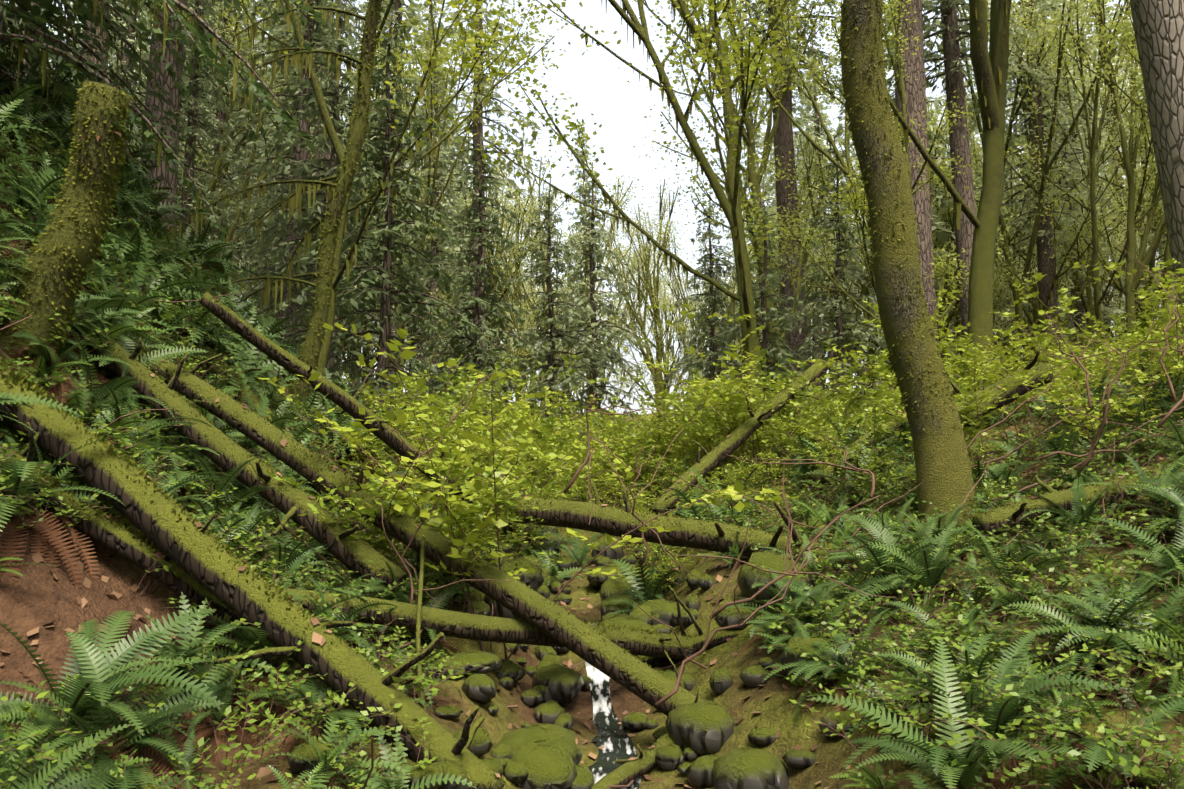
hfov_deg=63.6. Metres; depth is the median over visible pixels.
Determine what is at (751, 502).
fern
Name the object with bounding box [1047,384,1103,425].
fern
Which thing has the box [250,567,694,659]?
log
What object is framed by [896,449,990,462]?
fern
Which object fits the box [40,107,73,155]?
fern
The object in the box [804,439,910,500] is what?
fern
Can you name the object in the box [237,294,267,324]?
fern
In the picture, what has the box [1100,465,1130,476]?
fern
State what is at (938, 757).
fern
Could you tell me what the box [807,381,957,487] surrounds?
log
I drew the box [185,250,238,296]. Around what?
fern
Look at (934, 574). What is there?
fern
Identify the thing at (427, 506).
fern
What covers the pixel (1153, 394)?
fern
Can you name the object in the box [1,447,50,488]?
fern
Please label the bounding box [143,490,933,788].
creek rocks
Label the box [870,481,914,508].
fern
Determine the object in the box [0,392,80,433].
fern
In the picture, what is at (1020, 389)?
log stub
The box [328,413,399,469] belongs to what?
fern
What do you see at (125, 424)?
fern
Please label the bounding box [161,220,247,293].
fern
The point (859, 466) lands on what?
fern
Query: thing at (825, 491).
fern
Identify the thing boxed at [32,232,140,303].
fern
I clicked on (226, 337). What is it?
fern
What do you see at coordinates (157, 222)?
fern
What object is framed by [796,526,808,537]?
fern
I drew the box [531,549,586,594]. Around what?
fern
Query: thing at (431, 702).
fern
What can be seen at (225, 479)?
fern
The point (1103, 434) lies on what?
fern
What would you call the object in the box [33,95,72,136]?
fern
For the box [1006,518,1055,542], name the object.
fern
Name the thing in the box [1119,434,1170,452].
fern
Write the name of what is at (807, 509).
fern
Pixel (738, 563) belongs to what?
fern
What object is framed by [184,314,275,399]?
fern
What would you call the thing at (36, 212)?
fern
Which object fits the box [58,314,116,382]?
fern
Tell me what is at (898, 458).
fern
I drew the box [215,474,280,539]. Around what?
fern
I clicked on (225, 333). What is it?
fern
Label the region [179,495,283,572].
fern
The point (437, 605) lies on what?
fern
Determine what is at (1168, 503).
fern
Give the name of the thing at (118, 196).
fern
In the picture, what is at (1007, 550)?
fern
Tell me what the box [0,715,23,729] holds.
fern
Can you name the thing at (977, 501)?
fern
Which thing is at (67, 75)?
fern
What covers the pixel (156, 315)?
fern
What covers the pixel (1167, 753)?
fern
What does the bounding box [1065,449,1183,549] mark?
fern
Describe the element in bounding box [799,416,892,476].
fern
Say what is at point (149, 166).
fern
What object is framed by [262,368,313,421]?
fern
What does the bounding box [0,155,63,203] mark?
fern
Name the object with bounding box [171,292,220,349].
fern
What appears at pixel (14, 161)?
fern
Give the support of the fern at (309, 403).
on the ground
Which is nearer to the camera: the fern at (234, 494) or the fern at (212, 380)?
the fern at (234, 494)
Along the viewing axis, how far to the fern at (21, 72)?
14.72 m
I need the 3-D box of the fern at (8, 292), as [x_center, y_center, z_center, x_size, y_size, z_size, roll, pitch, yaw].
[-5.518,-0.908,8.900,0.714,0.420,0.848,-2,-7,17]
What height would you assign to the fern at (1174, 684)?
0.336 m
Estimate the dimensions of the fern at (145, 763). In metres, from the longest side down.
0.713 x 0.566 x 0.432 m
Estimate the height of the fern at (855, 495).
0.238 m
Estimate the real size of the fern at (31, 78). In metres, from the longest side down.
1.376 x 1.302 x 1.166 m
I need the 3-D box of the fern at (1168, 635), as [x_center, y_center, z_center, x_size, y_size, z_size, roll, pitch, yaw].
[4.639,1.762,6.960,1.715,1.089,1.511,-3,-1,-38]
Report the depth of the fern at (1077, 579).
8.40 m
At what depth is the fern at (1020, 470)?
12.72 m
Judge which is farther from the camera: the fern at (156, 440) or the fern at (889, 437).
the fern at (889, 437)
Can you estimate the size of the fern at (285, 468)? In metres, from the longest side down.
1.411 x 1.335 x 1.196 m
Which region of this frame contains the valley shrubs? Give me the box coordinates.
[250,258,1183,659]
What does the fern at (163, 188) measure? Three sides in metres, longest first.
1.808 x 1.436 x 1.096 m
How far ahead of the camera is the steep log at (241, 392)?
12.93 m
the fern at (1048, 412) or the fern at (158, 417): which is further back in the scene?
the fern at (1048, 412)
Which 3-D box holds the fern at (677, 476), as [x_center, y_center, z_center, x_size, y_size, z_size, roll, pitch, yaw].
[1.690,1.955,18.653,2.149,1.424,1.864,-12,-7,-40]
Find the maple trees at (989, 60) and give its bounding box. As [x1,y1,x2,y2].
[7,0,1181,470]
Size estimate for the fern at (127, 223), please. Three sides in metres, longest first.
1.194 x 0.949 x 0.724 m
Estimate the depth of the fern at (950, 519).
10.25 m
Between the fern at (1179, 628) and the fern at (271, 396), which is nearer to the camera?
the fern at (1179, 628)
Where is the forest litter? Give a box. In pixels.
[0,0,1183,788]
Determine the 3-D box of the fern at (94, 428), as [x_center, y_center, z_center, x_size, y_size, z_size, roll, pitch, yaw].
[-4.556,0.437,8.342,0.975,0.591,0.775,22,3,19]
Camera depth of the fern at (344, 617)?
8.01 m
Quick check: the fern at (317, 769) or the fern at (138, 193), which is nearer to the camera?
the fern at (317, 769)
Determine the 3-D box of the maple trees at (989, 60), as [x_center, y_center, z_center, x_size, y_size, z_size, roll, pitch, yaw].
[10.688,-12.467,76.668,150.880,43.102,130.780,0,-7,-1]
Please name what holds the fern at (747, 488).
on the ground
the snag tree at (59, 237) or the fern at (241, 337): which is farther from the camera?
the fern at (241, 337)
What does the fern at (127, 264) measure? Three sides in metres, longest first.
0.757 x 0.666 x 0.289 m
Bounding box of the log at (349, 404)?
[198,292,536,546]
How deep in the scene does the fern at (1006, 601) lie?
8.07 m
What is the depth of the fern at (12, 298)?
8.62 m
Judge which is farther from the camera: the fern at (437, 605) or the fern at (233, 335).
the fern at (233, 335)
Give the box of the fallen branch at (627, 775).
[592,650,707,788]
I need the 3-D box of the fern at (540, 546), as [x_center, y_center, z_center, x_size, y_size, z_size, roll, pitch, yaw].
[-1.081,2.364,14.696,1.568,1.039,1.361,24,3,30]
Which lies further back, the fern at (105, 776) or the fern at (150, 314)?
the fern at (150, 314)
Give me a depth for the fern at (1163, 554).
8.47 m
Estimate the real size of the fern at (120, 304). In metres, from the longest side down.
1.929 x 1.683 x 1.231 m
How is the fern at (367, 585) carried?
on the ground
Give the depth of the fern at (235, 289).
19.39 m
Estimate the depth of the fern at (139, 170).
17.12 m
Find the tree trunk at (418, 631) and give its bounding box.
[416,503,428,760]
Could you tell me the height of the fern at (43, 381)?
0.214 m
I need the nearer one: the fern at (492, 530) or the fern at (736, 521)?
the fern at (736, 521)
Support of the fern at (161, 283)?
on the ground
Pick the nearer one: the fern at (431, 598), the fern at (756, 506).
the fern at (431, 598)
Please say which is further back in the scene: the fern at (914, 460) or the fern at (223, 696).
the fern at (914, 460)
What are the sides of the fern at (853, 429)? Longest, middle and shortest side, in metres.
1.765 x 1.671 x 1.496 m
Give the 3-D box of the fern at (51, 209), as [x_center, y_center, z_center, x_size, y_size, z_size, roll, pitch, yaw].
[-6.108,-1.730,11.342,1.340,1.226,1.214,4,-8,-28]
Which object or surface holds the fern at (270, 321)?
on the ground
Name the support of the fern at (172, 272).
on the ground
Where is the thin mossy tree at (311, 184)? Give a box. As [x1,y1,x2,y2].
[169,0,381,410]
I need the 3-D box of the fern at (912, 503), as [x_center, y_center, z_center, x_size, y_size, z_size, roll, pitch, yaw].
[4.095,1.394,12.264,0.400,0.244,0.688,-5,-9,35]
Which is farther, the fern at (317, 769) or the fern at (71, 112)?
the fern at (71, 112)
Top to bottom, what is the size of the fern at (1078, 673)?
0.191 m
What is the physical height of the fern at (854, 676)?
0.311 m
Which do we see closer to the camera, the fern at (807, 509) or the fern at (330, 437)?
the fern at (807, 509)
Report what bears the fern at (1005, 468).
on the ground
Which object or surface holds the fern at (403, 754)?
on the ground
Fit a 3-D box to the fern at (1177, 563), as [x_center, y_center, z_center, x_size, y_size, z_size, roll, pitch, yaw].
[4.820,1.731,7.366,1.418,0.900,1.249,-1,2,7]
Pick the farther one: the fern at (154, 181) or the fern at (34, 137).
the fern at (154, 181)
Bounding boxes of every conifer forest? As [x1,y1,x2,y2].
[6,0,1154,481]
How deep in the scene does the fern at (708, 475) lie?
18.01 m
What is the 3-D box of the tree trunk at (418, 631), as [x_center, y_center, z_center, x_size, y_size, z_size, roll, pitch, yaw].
[-1.419,1.934,7.955,0.094,2.086,4.072,1,-7,-11]
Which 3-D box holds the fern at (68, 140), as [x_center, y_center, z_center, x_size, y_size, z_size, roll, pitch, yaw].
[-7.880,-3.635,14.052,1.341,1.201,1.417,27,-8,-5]
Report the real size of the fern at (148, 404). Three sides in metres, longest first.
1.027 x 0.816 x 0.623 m
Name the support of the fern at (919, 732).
on the ground
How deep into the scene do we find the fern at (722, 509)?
13.76 m
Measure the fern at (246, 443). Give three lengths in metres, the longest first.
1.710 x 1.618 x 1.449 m
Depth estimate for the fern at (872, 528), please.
10.20 m
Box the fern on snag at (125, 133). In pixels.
[70,110,138,169]
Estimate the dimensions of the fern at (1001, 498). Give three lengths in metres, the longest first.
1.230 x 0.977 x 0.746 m
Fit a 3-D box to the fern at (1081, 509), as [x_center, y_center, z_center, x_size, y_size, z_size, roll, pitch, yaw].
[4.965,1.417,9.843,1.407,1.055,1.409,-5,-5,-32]
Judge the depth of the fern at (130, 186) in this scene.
15.97 m
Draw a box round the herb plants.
[0,117,1183,788]
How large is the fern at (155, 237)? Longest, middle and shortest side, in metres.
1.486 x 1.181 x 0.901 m
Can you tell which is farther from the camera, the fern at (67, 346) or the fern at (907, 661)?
the fern at (67, 346)
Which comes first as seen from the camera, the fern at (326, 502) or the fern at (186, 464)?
the fern at (186, 464)
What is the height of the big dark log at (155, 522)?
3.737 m
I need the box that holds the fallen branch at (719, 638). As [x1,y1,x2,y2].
[637,585,839,668]
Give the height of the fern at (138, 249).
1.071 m
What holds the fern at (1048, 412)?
on the ground
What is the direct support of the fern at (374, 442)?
on the ground
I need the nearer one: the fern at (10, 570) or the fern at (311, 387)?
the fern at (10, 570)
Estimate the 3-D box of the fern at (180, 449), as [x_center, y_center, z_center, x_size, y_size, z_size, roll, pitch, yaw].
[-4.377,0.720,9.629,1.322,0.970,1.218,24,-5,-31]
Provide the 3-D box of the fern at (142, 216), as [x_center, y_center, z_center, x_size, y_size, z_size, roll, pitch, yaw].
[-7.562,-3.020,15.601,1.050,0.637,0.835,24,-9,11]
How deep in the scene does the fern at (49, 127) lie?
13.77 m
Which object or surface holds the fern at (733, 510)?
on the ground
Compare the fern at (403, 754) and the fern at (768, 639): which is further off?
the fern at (768, 639)
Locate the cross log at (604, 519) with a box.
[511,479,846,562]
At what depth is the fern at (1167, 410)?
13.28 m
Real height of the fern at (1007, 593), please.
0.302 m
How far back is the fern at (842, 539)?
10.68 m
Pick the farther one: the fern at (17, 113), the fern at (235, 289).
the fern at (235, 289)
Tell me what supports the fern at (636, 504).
on the ground
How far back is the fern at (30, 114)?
13.39 m
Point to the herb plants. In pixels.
(1110, 741)
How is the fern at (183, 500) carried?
on the ground
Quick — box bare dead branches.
[349,245,1183,706]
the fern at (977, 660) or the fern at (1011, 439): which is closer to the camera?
the fern at (977, 660)
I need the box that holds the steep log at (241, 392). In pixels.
[127,274,373,539]
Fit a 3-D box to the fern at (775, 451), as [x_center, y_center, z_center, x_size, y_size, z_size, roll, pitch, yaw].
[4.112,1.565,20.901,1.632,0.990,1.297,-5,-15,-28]
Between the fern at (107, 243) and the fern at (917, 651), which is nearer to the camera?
the fern at (917, 651)
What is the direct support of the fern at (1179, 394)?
on the ground
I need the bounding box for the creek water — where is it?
[584,623,641,788]
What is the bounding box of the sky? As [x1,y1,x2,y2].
[7,0,1161,414]
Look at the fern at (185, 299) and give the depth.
13.68 m
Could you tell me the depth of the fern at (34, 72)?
18.03 m
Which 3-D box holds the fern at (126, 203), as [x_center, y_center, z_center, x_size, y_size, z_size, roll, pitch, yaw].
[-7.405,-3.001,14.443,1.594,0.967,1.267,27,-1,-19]
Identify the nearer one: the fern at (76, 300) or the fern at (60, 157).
the fern at (76, 300)
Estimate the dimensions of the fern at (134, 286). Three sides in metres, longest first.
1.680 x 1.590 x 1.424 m
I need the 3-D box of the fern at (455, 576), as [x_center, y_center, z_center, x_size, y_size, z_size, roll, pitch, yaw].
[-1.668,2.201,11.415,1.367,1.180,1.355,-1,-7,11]
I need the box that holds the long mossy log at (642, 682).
[97,324,701,716]
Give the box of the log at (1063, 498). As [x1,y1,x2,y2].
[972,434,1183,537]
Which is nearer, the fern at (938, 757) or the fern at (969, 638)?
the fern at (938, 757)
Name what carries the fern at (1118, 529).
on the ground
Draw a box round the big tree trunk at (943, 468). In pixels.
[841,0,977,540]
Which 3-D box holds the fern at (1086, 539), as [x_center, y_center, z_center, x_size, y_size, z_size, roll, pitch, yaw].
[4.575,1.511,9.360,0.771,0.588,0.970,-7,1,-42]
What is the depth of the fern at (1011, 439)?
18.10 m
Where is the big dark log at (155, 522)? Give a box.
[0,360,505,788]
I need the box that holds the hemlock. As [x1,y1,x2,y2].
[0,0,330,241]
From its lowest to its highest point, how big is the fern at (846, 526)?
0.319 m
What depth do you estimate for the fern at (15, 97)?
12.56 m
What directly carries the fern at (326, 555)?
on the ground
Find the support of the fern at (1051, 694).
on the ground
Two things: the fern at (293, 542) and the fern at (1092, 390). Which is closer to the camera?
the fern at (293, 542)
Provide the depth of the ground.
7.63 m
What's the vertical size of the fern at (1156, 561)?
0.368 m
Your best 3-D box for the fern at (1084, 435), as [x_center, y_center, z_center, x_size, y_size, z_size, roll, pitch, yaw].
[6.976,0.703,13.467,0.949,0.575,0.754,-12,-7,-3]
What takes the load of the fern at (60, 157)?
on the ground
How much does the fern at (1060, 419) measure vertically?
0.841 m
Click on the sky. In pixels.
(593, 79)
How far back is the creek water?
8.84 m
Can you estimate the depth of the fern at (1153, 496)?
9.64 m
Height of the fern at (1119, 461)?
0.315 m
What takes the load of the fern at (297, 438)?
on the ground
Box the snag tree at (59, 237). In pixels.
[0,81,128,373]
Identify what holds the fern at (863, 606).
on the ground
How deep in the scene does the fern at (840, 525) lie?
11.38 m
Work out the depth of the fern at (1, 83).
13.47 m
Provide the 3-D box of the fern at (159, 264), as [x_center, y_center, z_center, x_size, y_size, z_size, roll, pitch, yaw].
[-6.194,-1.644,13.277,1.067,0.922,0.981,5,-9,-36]
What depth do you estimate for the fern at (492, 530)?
14.43 m
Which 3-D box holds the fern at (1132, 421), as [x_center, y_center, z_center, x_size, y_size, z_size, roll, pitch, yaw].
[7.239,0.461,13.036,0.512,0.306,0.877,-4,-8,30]
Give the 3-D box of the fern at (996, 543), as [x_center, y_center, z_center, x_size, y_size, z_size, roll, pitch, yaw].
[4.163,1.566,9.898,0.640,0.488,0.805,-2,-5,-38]
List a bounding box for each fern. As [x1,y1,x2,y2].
[0,41,41,79]
[0,41,73,120]
[0,74,62,154]
[0,77,64,121]
[0,82,17,100]
[0,84,63,157]
[0,99,52,173]
[0,101,47,153]
[0,118,65,229]
[0,128,122,212]
[0,131,12,148]
[0,133,28,160]
[0,150,62,205]
[0,154,69,247]
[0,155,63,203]
[0,160,136,267]
[0,180,11,193]
[0,196,25,211]
[0,211,46,279]
[0,215,32,283]
[0,232,26,276]
[0,237,35,333]
[0,243,30,310]
[0,248,96,392]
[0,267,30,310]
[0,276,30,323]
[0,281,21,313]
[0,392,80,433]
[0,419,48,471]
[0,420,19,438]
[0,426,114,577]
[0,432,157,587]
[0,557,55,576]
[0,607,227,788]
[0,631,223,788]
[0,712,132,788]
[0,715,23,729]
[0,718,71,787]
[0,721,58,757]
[1,12,18,65]
[1,55,72,106]
[1,80,53,162]
[1,109,28,138]
[1,193,17,208]
[1,250,110,364]
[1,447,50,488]
[2,256,22,265]
[3,741,150,788]
[4,325,137,412]
[4,733,43,764]
[7,58,76,92]
[10,60,77,134]
[12,110,69,154]
[12,130,67,173]
[13,191,134,283]
[15,192,103,249]
[16,121,66,173]
[16,362,73,385]
[18,268,190,369]
[19,249,112,307]
[25,352,92,376]
[29,203,52,221]
[32,81,78,135]
[32,102,74,163]
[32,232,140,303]
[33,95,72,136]
[34,103,70,160]
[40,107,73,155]
[41,388,92,407]
[44,83,73,135]
[47,365,145,444]
[48,387,212,496]
[52,427,119,461]
[54,681,227,788]
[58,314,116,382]
[59,325,173,455]
[60,338,88,376]
[60,448,231,561]
[64,411,147,442]
[66,754,200,788]
[69,308,113,362]
[70,316,207,435]
[71,291,152,377]
[79,305,169,342]
[83,709,157,744]
[86,231,184,343]
[90,264,119,282]
[90,729,159,788]
[92,219,231,335]
[95,232,131,276]
[96,273,119,286]
[100,255,150,272]
[102,195,196,309]
[105,225,157,257]
[107,307,168,340]
[108,202,152,244]
[108,261,202,318]
[108,398,221,499]
[109,223,156,258]
[109,232,157,299]
[110,382,185,471]
[110,591,279,717]
[111,172,146,222]
[111,400,169,449]
[112,175,153,218]
[114,162,160,237]
[114,166,153,208]
[116,316,187,363]
[118,159,176,231]
[118,319,167,352]
[119,161,155,221]
[122,158,183,214]
[123,147,153,175]
[123,148,138,185]
[123,148,162,179]
[123,429,214,490]
[124,145,149,177]
[124,153,159,198]
[125,398,195,428]
[126,205,195,284]
[127,164,191,233]
[128,204,156,231]
[129,250,179,288]
[130,183,195,239]
[130,444,297,513]
[134,175,199,235]
[135,218,221,302]
[135,288,206,347]
[138,178,169,224]
[139,774,169,788]
[140,295,178,319]
[140,457,177,496]
[141,196,180,257]
[142,727,238,783]
[145,628,229,677]
[149,178,174,218]
[149,257,189,288]
[149,406,229,485]
[151,433,211,494]
[152,253,233,343]
[153,470,213,508]
[154,224,208,271]
[157,257,238,315]
[157,274,259,388]
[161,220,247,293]
[161,583,384,733]
[165,264,257,355]
[166,275,250,359]
[168,425,226,479]
[170,413,264,481]
[171,259,216,291]
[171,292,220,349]
[174,230,238,281]
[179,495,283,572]
[179,500,326,587]
[179,661,269,762]
[180,506,284,550]
[183,779,192,788]
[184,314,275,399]
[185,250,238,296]
[185,273,262,332]
[189,222,258,299]
[189,452,279,541]
[194,359,295,469]
[195,783,226,788]
[196,362,232,381]
[198,406,226,427]
[200,353,267,397]
[201,277,254,312]
[203,245,226,275]
[204,287,265,383]
[206,329,237,352]
[207,287,246,318]
[208,324,280,394]
[209,354,276,404]
[210,251,249,311]
[212,292,268,365]
[212,374,240,425]
[214,505,306,551]
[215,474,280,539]
[218,642,307,673]
[223,278,258,320]
[223,322,270,366]
[228,743,342,788]
[231,306,303,372]
[231,666,379,760]
[232,305,286,361]
[232,531,349,587]
[235,540,267,569]
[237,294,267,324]
[240,399,291,455]
[244,504,349,588]
[244,521,345,574]
[245,327,288,359]
[245,342,287,376]
[245,396,315,463]
[248,529,330,590]
[251,435,311,481]
[253,354,299,413]
[255,494,293,529]
[256,313,301,384]
[256,495,308,536]
[256,713,409,788]
[261,547,340,592]
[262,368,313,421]
[266,545,368,602]
[267,413,334,491]
[271,521,345,587]
[274,407,327,483]
[275,467,327,499]
[276,376,336,422]
[276,459,318,492]
[278,399,337,447]
[282,576,396,658]
[283,351,346,396]
[289,558,332,586]
[298,393,380,463]
[301,393,380,477]
[306,491,341,518]
[309,366,354,410]
[313,410,367,460]
[313,562,385,648]
[313,566,375,596]
[314,564,349,588]
[317,779,350,788]
[321,390,356,427]
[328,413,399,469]
[330,730,476,788]
[333,426,391,472]
[334,374,366,406]
[335,687,429,763]
[336,548,449,603]
[345,417,371,468]
[345,590,415,651]
[348,464,431,506]
[351,578,378,597]
[351,579,465,653]
[355,408,429,458]
[362,558,478,641]
[367,457,416,488]
[373,644,462,707]
[376,561,446,650]
[409,537,510,583]
[412,483,437,519]
[415,586,451,609]
[426,569,472,609]
[434,643,452,657]
[485,523,512,546]
[489,527,554,556]
[499,529,565,559]
[501,540,568,572]
[522,523,570,547]
[529,460,571,500]
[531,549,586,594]
[551,528,600,567]
[567,491,589,501]
[591,489,649,535]
[591,545,694,610]
[606,579,674,617]
[633,453,720,490]
[644,481,731,552]
[664,464,769,513]
[688,456,735,493]
[695,507,773,530]
[697,502,755,521]
[699,535,755,563]
[705,567,852,656]
[708,520,786,568]
[711,493,773,520]
[717,467,774,511]
[726,500,769,517]
[732,515,766,530]
[741,584,870,678]
[743,555,897,641]
[743,621,863,652]
[756,449,810,470]
[756,608,910,710]
[756,617,788,646]
[759,533,857,582]
[759,640,844,687]
[760,617,878,696]
[761,441,797,467]
[763,435,846,487]
[764,590,839,606]
[776,454,836,491]
[783,512,824,532]
[785,422,831,459]
[787,436,872,488]
[787,499,826,519]
[788,495,835,515]
[792,500,855,524]
[793,496,880,549]
[794,621,926,725]
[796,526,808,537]
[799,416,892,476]
[800,471,857,510]
[800,525,979,608]
[801,666,855,698]
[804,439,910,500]
[806,639,1123,788]
[812,442,913,509]
[812,442,915,506]
[814,429,893,474]
[814,493,836,503]
[814,522,866,557]
[819,493,867,513]
[822,511,948,594]
[824,534,891,604]
[828,660,887,695]
[829,415,862,455]
[829,530,853,540]
[829,760,922,788]
[831,516,870,542]
[833,631,891,678]
[839,535,924,600]
[841,488,862,503]
[842,679,940,766]
[844,520,1017,617]
[844,526,921,560]
[846,603,892,613]
[848,425,910,452]
[848,428,911,455]
[851,497,920,551]
[851,508,908,530]
[862,636,1018,727]
[863,506,916,524]
[863,574,948,620]
[864,678,943,723]
[866,626,958,673]
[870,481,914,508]
[872,422,913,461]
[872,499,1027,574]
[875,634,1078,725]
[877,647,955,677]
[877,664,933,676]
[877,723,951,764]
[879,487,917,511]
[882,444,914,468]
[885,622,926,666]
[886,455,984,470]
[886,601,1020,665]
[888,495,916,511]
[888,633,1108,772]
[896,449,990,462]
[900,587,946,619]
[902,493,990,531]
[902,632,1005,663]
[903,488,917,509]
[904,509,919,530]
[907,425,1002,456]
[908,775,992,788]
[912,468,991,508]
[916,670,1050,755]
[917,617,1010,647]
[920,688,1058,761]
[924,581,1007,619]
[927,520,1113,626]
[936,526,990,559]
[936,629,987,651]
[945,625,1032,666]
[950,532,969,553]
[951,613,1044,670]
[955,551,990,573]
[956,515,1006,542]
[959,528,1028,562]
[959,648,1131,759]
[964,491,1042,549]
[966,568,1061,627]
[968,493,1020,532]
[970,460,1028,498]
[971,457,1053,498]
[974,477,1013,504]
[974,487,1023,514]
[976,489,1030,527]
[976,575,1075,609]
[982,460,1018,477]
[984,750,1019,767]
[986,405,1035,423]
[987,425,1029,444]
[987,425,1042,464]
[987,572,1183,708]
[999,654,1042,679]
[1000,694,1093,750]
[1001,533,1053,560]
[1001,587,1181,674]
[1005,387,1056,420]
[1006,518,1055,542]
[1007,458,1019,473]
[1010,524,1063,541]
[1010,595,1038,614]
[1011,576,1081,609]
[1011,644,1075,673]
[1012,515,1103,573]
[1013,477,1161,560]
[1014,402,1122,495]
[1016,579,1183,708]
[1019,406,1103,478]
[1021,733,1120,788]
[1023,461,1060,483]
[1027,543,1088,586]
[1031,390,1083,427]
[1031,451,1098,490]
[1031,468,1108,494]
[1035,507,1133,551]
[1035,580,1177,658]
[1035,676,1121,737]
[1039,467,1104,493]
[1040,463,1102,488]
[1040,671,1183,788]
[1042,381,1096,420]
[1043,406,1079,425]
[1043,422,1127,476]
[1045,427,1094,445]
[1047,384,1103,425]
[1053,668,1096,692]
[1056,570,1129,592]
[1057,467,1103,485]
[1062,601,1149,661]
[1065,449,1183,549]
[1066,572,1183,643]
[1068,461,1136,481]
[1069,386,1171,414]
[1072,548,1179,614]
[1078,424,1116,447]
[1078,547,1122,563]
[1083,368,1122,395]
[1085,726,1183,788]
[1088,369,1182,426]
[1088,442,1134,467]
[1091,509,1183,584]
[1091,524,1153,540]
[1092,662,1183,703]
[1093,360,1183,413]
[1094,367,1165,399]
[1095,368,1170,395]
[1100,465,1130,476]
[1101,614,1183,677]
[1103,478,1183,549]
[1104,398,1183,456]
[1104,421,1169,444]
[1106,415,1141,436]
[1106,557,1183,645]
[1110,412,1157,428]
[1110,417,1183,464]
[1110,442,1149,462]
[1115,669,1183,709]
[1117,377,1170,394]
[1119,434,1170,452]
[1120,746,1183,788]
[1121,475,1183,526]
[1123,427,1177,455]
[1124,547,1183,654]
[1127,467,1183,488]
[1127,547,1181,573]
[1128,476,1182,499]
[1132,662,1183,708]
[1133,562,1175,574]
[1136,438,1173,454]
[1139,612,1183,644]
[1143,559,1183,596]
[1145,378,1183,422]
[1156,400,1180,424]
[1160,371,1183,389]
[1168,614,1183,648]
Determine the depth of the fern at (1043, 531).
10.01 m
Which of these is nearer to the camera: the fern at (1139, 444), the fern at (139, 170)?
the fern at (1139, 444)
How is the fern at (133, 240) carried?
on the ground
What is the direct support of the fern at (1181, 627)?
on the ground
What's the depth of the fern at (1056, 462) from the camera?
12.52 m
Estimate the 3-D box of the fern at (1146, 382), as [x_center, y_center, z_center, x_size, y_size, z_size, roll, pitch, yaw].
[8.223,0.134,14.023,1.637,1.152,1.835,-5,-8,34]
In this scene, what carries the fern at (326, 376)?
on the ground
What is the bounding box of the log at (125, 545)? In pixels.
[0,422,250,632]
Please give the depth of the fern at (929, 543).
9.36 m
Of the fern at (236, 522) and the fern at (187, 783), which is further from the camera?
the fern at (236, 522)
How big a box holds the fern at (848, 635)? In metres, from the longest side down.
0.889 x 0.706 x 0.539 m
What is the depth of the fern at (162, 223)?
16.35 m
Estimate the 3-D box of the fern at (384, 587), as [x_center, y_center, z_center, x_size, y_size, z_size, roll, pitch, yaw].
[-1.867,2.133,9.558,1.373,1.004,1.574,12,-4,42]
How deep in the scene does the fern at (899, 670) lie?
7.29 m
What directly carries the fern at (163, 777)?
on the ground
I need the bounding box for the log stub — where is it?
[950,350,1052,430]
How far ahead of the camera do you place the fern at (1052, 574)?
9.06 m
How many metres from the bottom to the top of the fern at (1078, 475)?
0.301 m
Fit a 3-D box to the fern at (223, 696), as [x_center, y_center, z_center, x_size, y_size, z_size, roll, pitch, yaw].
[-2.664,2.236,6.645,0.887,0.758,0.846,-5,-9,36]
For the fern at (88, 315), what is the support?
on the ground
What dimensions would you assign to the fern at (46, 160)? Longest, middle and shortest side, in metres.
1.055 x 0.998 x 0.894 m
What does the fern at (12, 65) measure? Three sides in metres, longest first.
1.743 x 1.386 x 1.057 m
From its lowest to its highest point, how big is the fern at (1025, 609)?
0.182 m
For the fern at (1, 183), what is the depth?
11.05 m
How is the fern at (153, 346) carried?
on the ground
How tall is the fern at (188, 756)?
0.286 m
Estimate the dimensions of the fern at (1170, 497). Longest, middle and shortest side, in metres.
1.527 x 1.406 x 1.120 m
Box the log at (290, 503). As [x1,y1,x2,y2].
[67,311,406,592]
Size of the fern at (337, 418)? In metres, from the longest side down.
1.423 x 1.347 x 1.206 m
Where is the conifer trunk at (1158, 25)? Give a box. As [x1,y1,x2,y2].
[1130,0,1183,379]
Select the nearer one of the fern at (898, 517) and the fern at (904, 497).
the fern at (898, 517)
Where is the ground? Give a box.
[0,85,1183,788]
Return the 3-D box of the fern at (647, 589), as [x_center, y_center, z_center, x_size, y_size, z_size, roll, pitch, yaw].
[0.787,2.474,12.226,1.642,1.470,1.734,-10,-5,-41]
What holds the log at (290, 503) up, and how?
on the ground
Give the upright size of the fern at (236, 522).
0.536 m
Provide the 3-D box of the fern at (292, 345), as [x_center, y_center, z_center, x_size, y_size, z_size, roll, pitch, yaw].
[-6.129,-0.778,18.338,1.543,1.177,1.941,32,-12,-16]
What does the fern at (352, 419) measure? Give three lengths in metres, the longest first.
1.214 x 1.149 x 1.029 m
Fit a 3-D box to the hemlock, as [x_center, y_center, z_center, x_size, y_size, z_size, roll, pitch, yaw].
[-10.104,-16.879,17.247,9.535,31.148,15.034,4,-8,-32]

